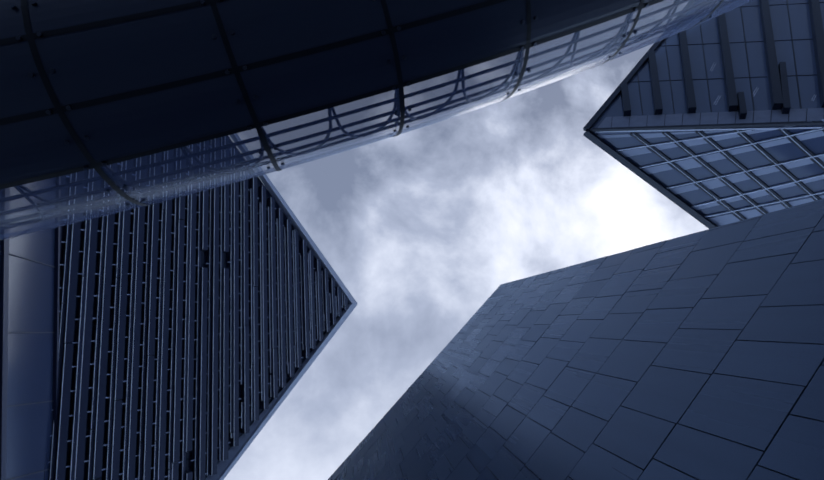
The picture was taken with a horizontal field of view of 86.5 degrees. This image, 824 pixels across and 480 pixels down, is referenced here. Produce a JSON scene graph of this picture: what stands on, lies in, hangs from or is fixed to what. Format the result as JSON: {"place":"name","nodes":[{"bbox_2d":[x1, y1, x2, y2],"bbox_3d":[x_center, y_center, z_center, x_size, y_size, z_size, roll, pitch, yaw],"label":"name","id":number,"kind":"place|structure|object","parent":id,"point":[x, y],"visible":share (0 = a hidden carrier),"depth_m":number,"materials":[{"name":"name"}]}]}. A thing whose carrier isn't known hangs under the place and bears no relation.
{"place":"outdoors","nodes":[
{"label":"outdoors","id":0,"kind":"place"},
{"bbox_2d":[0,174,356,479],"bbox_3d":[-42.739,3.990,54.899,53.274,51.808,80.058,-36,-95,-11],"label":"building","id":1,"kind":"structure","parent":0,"point":[188,337],"depth_m":48.49,"materials":[{"name":"blue glass"}]},
{"bbox_2d":[0,0,723,240],"bbox_3d":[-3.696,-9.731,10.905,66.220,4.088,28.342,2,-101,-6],"label":"skybridge frame","id":2,"kind":"object","parent":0,"point":[60,110],"visible":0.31,"depth_m":8.34,"materials":[{"name":"black metal"}]},
{"bbox_2d":[0,0,752,239],"bbox_3d":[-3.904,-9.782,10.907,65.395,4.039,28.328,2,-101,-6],"label":"bridge","id":3,"kind":"structure","parent":0,"point":[108,60],"depth_m":8.55,"materials":[{"name":"blue"}]},
{"bbox_2d":[224,43,708,479],"label":"sky","id":4,"kind":"structure","parent":0,"point":[421,226],"materials":[{"name":"white"}]},
{"bbox_2d":[328,198,823,479],"bbox_3d":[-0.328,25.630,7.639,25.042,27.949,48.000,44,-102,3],"label":"panel building","id":5,"kind":"structure","parent":0,"point":[697,355],"depth_m":8.93,"materials":[{"name":"blue"}]},
{"bbox_2d":[583,0,823,228],"bbox_3d":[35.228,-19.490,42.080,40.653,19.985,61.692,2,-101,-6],"label":"building","id":6,"kind":"structure","parent":0,"point":[717,121],"depth_m":36.83,"materials":[{"name":"blue glass"}]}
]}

